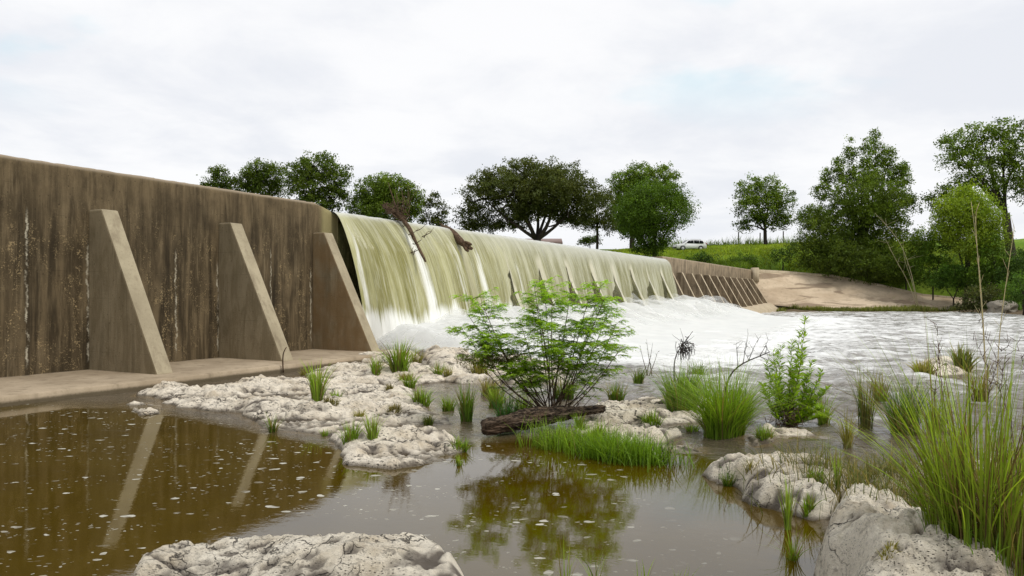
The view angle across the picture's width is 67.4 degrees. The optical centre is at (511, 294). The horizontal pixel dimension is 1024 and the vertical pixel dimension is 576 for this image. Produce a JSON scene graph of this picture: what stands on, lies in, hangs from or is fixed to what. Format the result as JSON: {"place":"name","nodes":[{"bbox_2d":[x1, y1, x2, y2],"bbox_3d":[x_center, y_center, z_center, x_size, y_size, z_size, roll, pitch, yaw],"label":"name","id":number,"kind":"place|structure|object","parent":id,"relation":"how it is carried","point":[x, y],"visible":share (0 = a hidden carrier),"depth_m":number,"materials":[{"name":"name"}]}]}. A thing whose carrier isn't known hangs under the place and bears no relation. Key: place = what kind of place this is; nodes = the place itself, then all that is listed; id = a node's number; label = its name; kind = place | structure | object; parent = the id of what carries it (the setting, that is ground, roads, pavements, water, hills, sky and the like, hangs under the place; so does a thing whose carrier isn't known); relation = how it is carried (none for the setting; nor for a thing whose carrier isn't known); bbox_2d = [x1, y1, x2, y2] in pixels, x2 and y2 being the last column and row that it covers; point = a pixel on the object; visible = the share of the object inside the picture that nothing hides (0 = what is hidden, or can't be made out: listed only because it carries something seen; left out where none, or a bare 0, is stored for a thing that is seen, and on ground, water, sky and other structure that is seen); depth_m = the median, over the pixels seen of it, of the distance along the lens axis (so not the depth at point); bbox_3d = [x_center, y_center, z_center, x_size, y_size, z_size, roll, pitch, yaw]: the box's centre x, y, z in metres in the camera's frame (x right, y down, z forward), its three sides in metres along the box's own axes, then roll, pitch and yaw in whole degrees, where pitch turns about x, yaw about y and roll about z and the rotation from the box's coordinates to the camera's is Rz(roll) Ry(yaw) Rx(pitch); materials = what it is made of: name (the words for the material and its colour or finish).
{"place":"outdoors","nodes":[
{"label":"outdoors","id":0,"kind":"place"},
{"bbox_2d":[331,211,677,348],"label":"waterfall","id":1,"kind":"structure","parent":0,"point":[399,283],"depth_m":29.97,"materials":[{"name":"liquid"}]},
{"bbox_2d":[0,311,1023,575],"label":"river","id":2,"kind":"structure","parent":0,"point":[104,485],"depth_m":8.05,"materials":[{"name":"liquid"}]},
{"bbox_2d":[126,401,162,415],"bbox_3d":[-6.265,2.242,13.047,1.231,0.760,2.320,0,0,-26],"label":"stone","id":3,"kind":"object","parent":2,"relation":"in","point":[147,411],"visible":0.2,"depth_m":12.67,"materials":[{"name":"stone"}]},
{"bbox_2d":[259,411,286,432],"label":"grass clump","id":4,"kind":"object","parent":2,"relation":"on","point":[273,428],"visible":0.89,"depth_m":10.87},
{"bbox_2d":[133,532,463,575],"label":"limestone ledge","id":5,"kind":"object","parent":2,"relation":"in","point":[364,554],"visible":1,"depth_m":4.66,"materials":[{"name":"stone"}]},
{"bbox_2d":[136,349,461,469],"bbox_3d":[-4.514,2.110,16.592,6.876,1.024,17.336,0,0,-6],"label":"limestone shelf","id":6,"kind":"object","parent":2,"relation":"in","point":[360,386],"visible":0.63,"depth_m":12.54,"materials":[{"name":"stone"}]},
{"bbox_2d":[299,357,337,401],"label":"grass clump","id":7,"kind":"object","parent":6,"relation":"on","point":[317,387],"visible":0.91,"depth_m":13.26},
{"bbox_2d":[323,395,342,405],"bbox_3d":[-2.893,1.702,12.254,0.466,0.224,0.315,0,0,0],"label":"moss patch","id":8,"kind":"object","parent":6,"relation":"on","point":[331,401],"visible":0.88,"depth_m":12.22,"materials":[{"name":"green plant"}]},
{"bbox_2d":[332,420,365,443],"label":"grass clump","id":9,"kind":"object","parent":6,"relation":"on","point":[352,435],"visible":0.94,"depth_m":9.68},
{"bbox_2d":[360,411,389,439],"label":"grass clump","id":10,"kind":"object","parent":6,"relation":"on","point":[372,433],"visible":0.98,"depth_m":9.64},
{"bbox_2d":[363,354,387,375],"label":"grass clump","id":11,"kind":"object","parent":6,"relation":"on","point":[375,368],"visible":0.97,"depth_m":17.95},
{"bbox_2d":[385,402,403,413],"bbox_3d":[-1.909,1.858,12.503,0.445,0.231,0.390,0,0,0],"label":"moss patch","id":12,"kind":"object","parent":6,"relation":"on","point":[393,407],"visible":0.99,"depth_m":12.45,"materials":[{"name":"green plant"}]},
{"bbox_2d":[375,336,423,372],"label":"grass clump","id":13,"kind":"object","parent":6,"relation":"on","point":[400,363],"visible":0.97,"depth_m":18.16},
{"bbox_2d":[393,370,425,387],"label":"grass clump","id":14,"kind":"object","parent":6,"relation":"on","point":[410,382],"visible":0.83,"depth_m":15.80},
{"bbox_2d":[396,385,440,406],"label":"grass clump","id":15,"kind":"object","parent":6,"relation":"on","point":[421,398],"visible":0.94,"depth_m":13.41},
{"bbox_2d":[410,346,428,363],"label":"grass clump","id":16,"kind":"object","parent":6,"relation":"on","point":[417,358],"visible":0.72,"depth_m":21.51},
{"bbox_2d":[434,395,459,411],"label":"grass clump","id":17,"kind":"object","parent":2,"relation":"on","point":[448,406],"visible":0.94,"depth_m":12.98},
{"bbox_2d":[448,435,473,452],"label":"grass clump","id":18,"kind":"object","parent":2,"relation":"in","point":[461,445],"visible":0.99,"depth_m":9.50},
{"bbox_2d":[446,380,480,421],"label":"grass clump","id":19,"kind":"object","parent":2,"relation":"on","point":[466,408],"visible":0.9,"depth_m":11.80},
{"bbox_2d":[470,375,503,395],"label":"grass clump","id":20,"kind":"object","parent":2,"relation":"on","point":[486,386],"visible":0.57,"depth_m":14.92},
{"bbox_2d":[470,380,513,407],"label":"grass clump","id":21,"kind":"object","parent":2,"relation":"on","point":[493,398],"visible":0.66,"depth_m":13.33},
{"bbox_2d":[418,345,568,385],"bbox_3d":[-0.506,2.072,21.201,4.540,1.098,10.842,0,0,-11],"label":"limestone shelf","id":22,"kind":"object","parent":2,"relation":"in","point":[445,356],"visible":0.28,"depth_m":18.50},
{"bbox_2d":[466,357,490,374],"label":"grass clump","id":23,"kind":"object","parent":22,"relation":"on","point":[478,370],"visible":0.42,"depth_m":18.16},
{"bbox_2d":[485,388,538,415],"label":"grass clump","id":24,"kind":"object","parent":2,"relation":"on","point":[503,412],"visible":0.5,"depth_m":11.38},
{"bbox_2d":[507,389,541,410],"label":"grass clump","id":25,"kind":"object","parent":2,"relation":"on","point":[525,406],"visible":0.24,"depth_m":12.29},
{"bbox_2d":[480,405,605,435],"bbox_3d":[0.509,1.772,11.011,2.034,0.357,0.350,0,0,-27],"label":"driftwood log","id":26,"kind":"object","parent":2,"relation":"on","point":[513,421],"visible":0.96,"depth_m":10.80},
{"bbox_2d":[446,275,640,420],"bbox_3d":[0.435,0.792,11.442,2.917,2.170,1.651,0,0,0],"label":"feathery shrub","id":27,"kind":"object","parent":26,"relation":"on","point":[488,344],"visible":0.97,"depth_m":11.35,"materials":[{"name":"green plant"}]},
{"bbox_2d":[394,295,718,332],"bbox_3d":[13.151,1.006,45.520,14.700,1.948,53.798,0,0,28],"label":"spray","id":28,"kind":"object","parent":2,"relation":"on","point":[513,312],"visible":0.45,"depth_m":31.48,"materials":[{"name":"liquid"}]},
{"bbox_2d":[544,535,576,575],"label":"grass clump","id":29,"kind":"object","parent":2,"relation":"on","point":[560,571],"visible":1,"depth_m":5.10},
{"bbox_2d":[547,377,577,399],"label":"grass clump","id":30,"kind":"object","parent":2,"relation":"on","point":[558,393],"visible":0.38,"depth_m":14.44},
{"bbox_2d":[559,546,608,575],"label":"grass clump","id":31,"kind":"object","parent":2,"relation":"on","point":[596,574],"visible":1,"depth_m":5.10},
{"bbox_2d":[513,409,667,466],"bbox_3d":[0.894,1.740,9.465,2.334,0.480,1.370,0,0,41],"label":"grass mat","id":32,"kind":"object","parent":2,"relation":"on","point":[559,439],"depth_m":9.47,"materials":[{"name":"plant"}]},
{"bbox_2d":[376,299,822,364],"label":"white water","id":33,"kind":"structure","parent":2,"relation":"on","point":[658,327],"depth_m":34.33,"materials":[{"name":"liquid"}]},
{"bbox_2d":[601,378,631,400],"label":"grass clump","id":34,"kind":"object","parent":2,"relation":"on","point":[615,394],"visible":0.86,"depth_m":14.15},
{"bbox_2d":[553,426,715,471],"bbox_3d":[1.369,1.772,9.140,1.792,0.415,1.748,0,0,0],"label":"grass mat","id":35,"kind":"object","parent":2,"relation":"on","point":[654,454],"depth_m":8.89,"materials":[{"name":"plant"}]},
{"bbox_2d":[628,367,647,383],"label":"grass clump","id":36,"kind":"object","parent":2,"relation":"on","point":[638,378],"visible":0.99,"depth_m":16.98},
{"bbox_2d":[575,396,704,445],"bbox_3d":[2.155,2.171,12.117,2.796,0.902,5.500,0,0,19],"label":"limestone rock","id":37,"kind":"object","parent":2,"relation":"in","point":[626,412],"visible":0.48,"depth_m":11.53,"materials":[{"name":"stone"}]},
{"bbox_2d":[568,410,587,427],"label":"grass clump","id":38,"kind":"object","parent":37,"relation":"on","point":[579,423],"visible":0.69,"depth_m":10.87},
{"bbox_2d":[633,407,672,425],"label":"grass clump","id":39,"kind":"object","parent":37,"relation":"on","point":[651,419],"visible":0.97,"depth_m":11.24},
{"bbox_2d":[652,444,701,458],"bbox_3d":[1.946,2.266,9.443,1.815,0.711,1.352,0,0,-41],"label":"stone","id":40,"kind":"object","parent":2,"relation":"in","point":[686,449],"visible":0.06,"depth_m":9.61,"materials":[{"name":"stone"}]},
{"bbox_2d":[638,353,725,412],"bbox_3d":[2.723,1.463,12.460,1.801,1.019,1.860,0,0,45],"label":"grass clump","id":41,"kind":"object","parent":2,"relation":"on","point":[674,394],"visible":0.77,"depth_m":12.27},
{"bbox_2d":[673,329,697,380],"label":"dead twig","id":42,"kind":"object","parent":2,"relation":"on","point":[684,348],"visible":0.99,"depth_m":17.01,"materials":[{"name":"black plant"}]},
{"bbox_2d":[677,420,700,431],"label":"grass clump","id":43,"kind":"object","parent":2,"relation":"on","point":[688,429],"visible":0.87,"depth_m":10.87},
{"bbox_2d":[642,352,826,439],"bbox_3d":[2.929,1.374,10.611,2.952,1.212,3.084,0,0,35],"label":"grass clump","id":44,"kind":"object","parent":2,"relation":"on","point":[721,417],"visible":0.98,"depth_m":10.46,"materials":[{"name":"plant"}]},
{"bbox_2d":[724,334,771,395],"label":"dead branch","id":45,"kind":"object","parent":2,"relation":"on","point":[749,359],"visible":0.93,"depth_m":13.66,"materials":[{"name":"wood"}]},
{"bbox_2d":[702,451,854,520],"bbox_3d":[2.681,2.112,7.840,2.023,1.019,3.014,0,0,0],"label":"limestone rock","id":46,"kind":"object","parent":2,"relation":"in","point":[763,489],"visible":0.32,"depth_m":7.21,"materials":[{"name":"stone"}]},
{"bbox_2d":[716,468,737,485],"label":"grass clump","id":47,"kind":"object","parent":46,"relation":"on","point":[725,481],"visible":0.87,"depth_m":7.81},
{"bbox_2d":[794,491,826,517],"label":"grass clump","id":48,"kind":"object","parent":46,"relation":"on","point":[806,506],"visible":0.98,"depth_m":6.68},
{"bbox_2d":[803,465,831,482],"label":"grass clump","id":49,"kind":"object","parent":46,"relation":"on","point":[821,473],"visible":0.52,"depth_m":7.16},
{"bbox_2d":[829,449,846,489],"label":"grass clump","id":50,"kind":"object","parent":46,"relation":"on","point":[836,471],"visible":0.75,"depth_m":7.09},
{"bbox_2d":[747,423,814,446],"bbox_3d":[3.659,2.219,10.583,1.903,0.805,1.411,0,0,-18],"label":"limestone rock","id":51,"kind":"object","parent":2,"relation":"in","point":[754,440],"visible":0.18,"depth_m":10.49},
{"bbox_2d":[741,423,776,440],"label":"grass clump","id":52,"kind":"object","parent":51,"relation":"on","point":[764,433],"visible":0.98,"depth_m":10.22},
{"bbox_2d":[778,470,802,529],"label":"grass clump","id":53,"kind":"object","parent":2,"relation":"on","point":[788,511],"visible":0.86,"depth_m":6.37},
{"bbox_2d":[762,522,818,560],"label":"grass clump","id":54,"kind":"object","parent":2,"relation":"on","point":[792,553],"visible":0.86,"depth_m":5.64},
{"bbox_2d":[758,314,833,427],"bbox_3d":[4.188,1.218,11.343,1.208,1.860,0.617,0,0,0],"label":"leafy plant","id":55,"kind":"object","parent":2,"relation":"on","point":[790,414],"visible":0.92,"depth_m":11.30,"materials":[{"name":"green plant"}]},
{"bbox_2d":[803,391,853,424],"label":"grass clump","id":56,"kind":"object","parent":2,"relation":"on","point":[825,420],"visible":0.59,"depth_m":11.55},
{"bbox_2d":[823,408,865,447],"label":"grass clump","id":57,"kind":"object","parent":2,"relation":"on","point":[847,436],"visible":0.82,"depth_m":9.72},
{"bbox_2d":[838,358,895,429],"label":"reed clump","id":58,"kind":"object","parent":2,"relation":"on","point":[863,411],"visible":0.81,"depth_m":10.85,"materials":[{"name":"green plant"}]},
{"bbox_2d":[860,368,904,401],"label":"grass clump","id":59,"kind":"object","parent":2,"relation":"on","point":[880,388],"visible":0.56,"depth_m":14.15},
{"bbox_2d":[840,370,952,434],"bbox_3d":[5.388,1.483,10.625,1.722,0.994,1.415,0,0,19],"label":"reed clump","id":60,"kind":"object","parent":2,"relation":"on","point":[887,411],"visible":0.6,"depth_m":10.53,"materials":[{"name":"green plant"}]},
{"bbox_2d":[813,483,1023,575],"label":"limestone boulder","id":61,"kind":"object","parent":2,"relation":"in","point":[861,527],"visible":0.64,"depth_m":4.66,"materials":[{"name":"stone"}]},
{"bbox_2d":[872,540,898,559],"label":"grass clump","id":62,"kind":"object","parent":61,"relation":"on","point":[888,546],"visible":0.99,"depth_m":4.39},
{"bbox_2d":[865,454,1021,506],"bbox_3d":[4.369,2.167,7.452,3.529,0.909,2.271,0,0,-36],"label":"limestone rock","id":63,"kind":"object","parent":2,"relation":"in","point":[907,481],"visible":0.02,"depth_m":7.35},
{"bbox_2d":[726,427,1021,519],"bbox_3d":[3.641,1.627,7.198,3.541,0.705,2.456,0,0,0],"label":"grass mat","id":64,"kind":"object","parent":63,"relation":"on","point":[867,472],"depth_m":7.25,"materials":[{"name":"plant"}]},
{"bbox_2d":[904,376,984,432],"bbox_3d":[5.929,1.566,10.901,1.346,0.827,1.521,0,0,-39],"label":"grass clump","id":65,"kind":"object","parent":2,"relation":"on","point":[938,410],"visible":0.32,"depth_m":10.85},
{"bbox_2d":[918,356,974,379],"bbox_3d":[11.131,2.109,19.800,2.076,1.025,4.824,0,0,32],"label":"limestone rock","id":66,"kind":"object","parent":2,"relation":"in","point":[950,369],"visible":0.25,"depth_m":18.61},
{"bbox_2d":[904,357,943,374],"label":"grass clump","id":67,"kind":"object","parent":66,"relation":"on","point":[922,368],"visible":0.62,"depth_m":18.09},
{"bbox_2d":[943,342,993,371],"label":"grass clump","id":68,"kind":"object","parent":2,"relation":"on","point":[958,359],"visible":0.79,"depth_m":18.98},
{"bbox_2d":[948,355,1021,401],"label":"grass clump","id":69,"kind":"object","parent":2,"relation":"on","point":[982,387],"visible":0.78,"depth_m":14.13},
{"bbox_2d":[971,202,1014,458],"bbox_3d":[4.132,0.586,6.601,0.375,2.768,0.009,0,0,0],"label":"tall stalk","id":70,"kind":"object","parent":2,"relation":"on","point":[980,280],"visible":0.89,"depth_m":6.60,"materials":[{"name":"beige plant"}]},
{"bbox_2d":[0,0,1023,248],"label":"sky","id":71,"kind":"structure","parent":0,"point":[431,93],"materials":[{"name":"white"}]},
{"bbox_2d":[599,239,1023,315],"bbox_3d":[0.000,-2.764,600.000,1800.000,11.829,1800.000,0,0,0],"label":"ground","id":72,"kind":"structure","parent":0,"point":[928,290],"depth_m":95.23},
{"bbox_2d":[196,164,243,191],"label":"oak tree","id":73,"kind":"object","parent":72,"relation":"on","point":[216,175],"visible":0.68,"depth_m":127.55,"materials":[{"name":"green plant"}]},
{"bbox_2d":[233,157,292,197],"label":"oak tree","id":74,"kind":"object","parent":72,"relation":"on","point":[257,179],"visible":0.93,"depth_m":126.59,"materials":[{"name":"green plant"}]},
{"bbox_2d":[279,150,353,211],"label":"oak tree","id":75,"kind":"object","parent":72,"relation":"on","point":[305,181],"visible":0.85,"depth_m":122.32,"materials":[{"name":"green plant"}]},
{"bbox_2d":[344,171,426,222],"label":"leafy tree","id":76,"kind":"object","parent":72,"relation":"on","point":[366,202],"visible":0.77,"depth_m":120.89,"materials":[{"name":"green plant"}]},
{"bbox_2d":[0,154,778,406],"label":"dam","id":77,"kind":"structure","parent":72,"relation":"on","point":[112,282],"depth_m":19.48,"materials":[{"name":"concrete"}]},
{"bbox_2d":[380,183,432,261],"bbox_3d":[-3.889,-2.664,28.142,1.304,3.078,3.162,0,0,-36],"label":"snagged branch","id":78,"kind":"object","parent":77,"relation":"on","point":[400,216],"visible":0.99,"depth_m":28.21,"materials":[{"name":"brown plant"}]},
{"bbox_2d":[439,223,472,251],"bbox_3d":[-2.330,-2.322,31.241,0.373,1.303,2.296,0,0,-36],"label":"snagged log","id":79,"kind":"object","parent":77,"relation":"on","point":[465,245],"visible":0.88,"depth_m":30.70,"materials":[{"name":"wood"}]},
{"bbox_2d":[412,190,454,226],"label":"leafy tree","id":80,"kind":"object","parent":72,"relation":"on","point":[435,219],"visible":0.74,"depth_m":129.60,"materials":[{"name":"green plant"}]},
{"bbox_2d":[452,155,608,240],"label":"live oak","id":81,"kind":"object","parent":72,"relation":"on","point":[551,192],"visible":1,"depth_m":110.09,"materials":[{"name":"green plant"}]},
{"bbox_2d":[576,233,602,247],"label":"bush","id":82,"kind":"object","parent":72,"relation":"on","point":[589,240],"visible":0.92,"depth_m":139.60,"materials":[{"name":"green plant"}]},
{"bbox_2d":[572,185,618,248],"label":"oak tree","id":83,"kind":"object","parent":72,"relation":"on","point":[607,221],"visible":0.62,"depth_m":121.34,"materials":[{"name":"green plant"}]},
{"bbox_2d":[602,160,681,248],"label":"leafy tree","id":84,"kind":"object","parent":72,"relation":"on","point":[632,174],"visible":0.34,"depth_m":132.22,"materials":[{"name":"green plant"}]},
{"bbox_2d":[609,176,700,256],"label":"round tree","id":85,"kind":"object","parent":72,"relation":"on","point":[641,203],"visible":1,"depth_m":99.00,"materials":[{"name":"green plant"}]},
{"bbox_2d":[672,239,706,249],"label":"parked car","id":86,"kind":"object","parent":72,"relation":"on","point":[693,244],"visible":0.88,"depth_m":116.21,"materials":[{"name":"white paint"}]},
{"bbox_2d":[685,249,721,262],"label":"bush","id":87,"kind":"object","parent":72,"relation":"on","point":[702,257],"visible":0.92,"depth_m":97.75,"materials":[{"name":"green plant"}]},
{"bbox_2d":[664,232,806,247],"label":"skyline weeds","id":88,"kind":"object","parent":72,"relation":"on","point":[735,242],"visible":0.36,"depth_m":123.88,"materials":[{"name":"green plant"}]},
{"bbox_2d":[727,248,761,268],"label":"bush","id":89,"kind":"object","parent":72,"relation":"on","point":[753,259],"visible":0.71,"depth_m":96.68,"materials":[{"name":"green plant"}]},
{"bbox_2d":[729,172,801,244],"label":"leafy tree","id":90,"kind":"object","parent":72,"relation":"on","point":[771,199],"visible":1,"depth_m":120.37,"materials":[{"name":"green plant"}]},
{"bbox_2d":[693,253,870,273],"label":"wall top weeds","id":91,"kind":"object","parent":72,"relation":"on","point":[743,265],"depth_m":95.91,"materials":[{"name":"green plant"}]},
{"bbox_2d":[765,241,798,270],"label":"bush","id":92,"kind":"object","parent":72,"relation":"on","point":[782,253],"visible":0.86,"depth_m":100.80,"materials":[{"name":"green plant"}]},
{"bbox_2d":[605,241,1009,272],"bbox_3d":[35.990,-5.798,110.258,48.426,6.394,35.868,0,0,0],"label":"hill grass","id":93,"kind":"structure","parent":72,"relation":"on","point":[723,252],"depth_m":107.99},
{"bbox_2d":[787,203,871,279],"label":"bush","id":94,"kind":"object","parent":72,"relation":"on","point":[820,255],"visible":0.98,"depth_m":95.44,"materials":[{"name":"green plant"}]},
{"bbox_2d":[805,127,920,276],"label":"pecan tree","id":95,"kind":"object","parent":72,"relation":"on","point":[890,202],"visible":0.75,"depth_m":97.85,"materials":[{"name":"green plant"}]},
{"bbox_2d":[823,242,908,287],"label":"bush","id":96,"kind":"object","parent":72,"relation":"on","point":[874,262],"visible":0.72,"depth_m":94.62,"materials":[{"name":"green plant"}]},
{"bbox_2d":[751,268,984,309],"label":"concrete slope","id":97,"kind":"structure","parent":72,"relation":"on","point":[784,288],"depth_m":92.64,"materials":[{"name":"concrete"}]},
{"bbox_2d":[776,298,1009,311],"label":"waterside grass","id":98,"kind":"structure","parent":72,"relation":"on","point":[911,308],"depth_m":86.84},
{"bbox_2d":[875,213,918,304],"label":"dry sapling","id":99,"kind":"object","parent":72,"relation":"on","point":[916,301],"visible":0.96,"depth_m":90.00,"materials":[{"name":"brown plant"}]},
{"bbox_2d":[876,224,936,289],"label":"bush","id":100,"kind":"object","parent":72,"relation":"on","point":[895,248],"visible":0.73,"depth_m":94.36,"materials":[{"name":"green plant"}]},
{"bbox_2d":[902,223,958,299],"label":"bush","id":101,"kind":"object","parent":72,"relation":"on","point":[921,260],"visible":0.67,"depth_m":91.50,"materials":[{"name":"green plant"}]},
{"bbox_2d":[924,261,985,305],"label":"bush","id":102,"kind":"object","parent":72,"relation":"on","point":[956,279],"visible":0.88,"depth_m":88.33,"materials":[{"name":"green plant"}]},
{"bbox_2d":[894,255,1023,310],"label":"bush","id":103,"kind":"object","parent":72,"relation":"on","point":[1020,308],"visible":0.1,"depth_m":90.48,"materials":[{"name":"green plant"}]},
{"bbox_2d":[917,115,1023,256],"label":"tree","id":104,"kind":"object","parent":72,"relation":"on","point":[1005,158],"visible":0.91,"depth_m":97.56,"materials":[{"name":"green plant"}]},
{"bbox_2d":[924,178,1016,303],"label":"willow tree","id":105,"kind":"object","parent":72,"relation":"on","point":[954,210],"visible":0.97,"depth_m":87.42,"materials":[{"name":"green plant"}]},
{"bbox_2d":[950,283,1006,312],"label":"bush","id":106,"kind":"object","parent":72,"relation":"on","point":[988,295],"visible":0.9,"depth_m":79.56,"materials":[{"name":"green plant"}]},
{"bbox_2d":[963,230,1012,293],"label":"bush","id":107,"kind":"object","parent":72,"relation":"on","point":[983,267],"visible":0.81,"depth_m":85.76,"materials":[{"name":"green plant"}]},
{"bbox_2d":[986,300,1017,312],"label":"boulder","id":108,"kind":"object","parent":72,"relation":"on","point":[995,306],"visible":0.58,"depth_m":77.38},
{"bbox_2d":[988,245,1023,294],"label":"bush","id":109,"kind":"object","parent":72,"relation":"on","point":[1012,267],"visible":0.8,"depth_m":84.01,"materials":[{"name":"green plant"}]},
{"bbox_2d":[1000,270,1023,314],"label":"bush","id":110,"kind":"object","parent":72,"relation":"on","point":[1011,292],"visible":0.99,"depth_m":71.92,"materials":[{"name":"green plant"}]},
{"bbox_2d":[685,297,1023,575],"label":"tall grass","id":111,"kind":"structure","parent":0,"point":[958,507],"depth_m":4.52,"materials":[{"name":"plant"}]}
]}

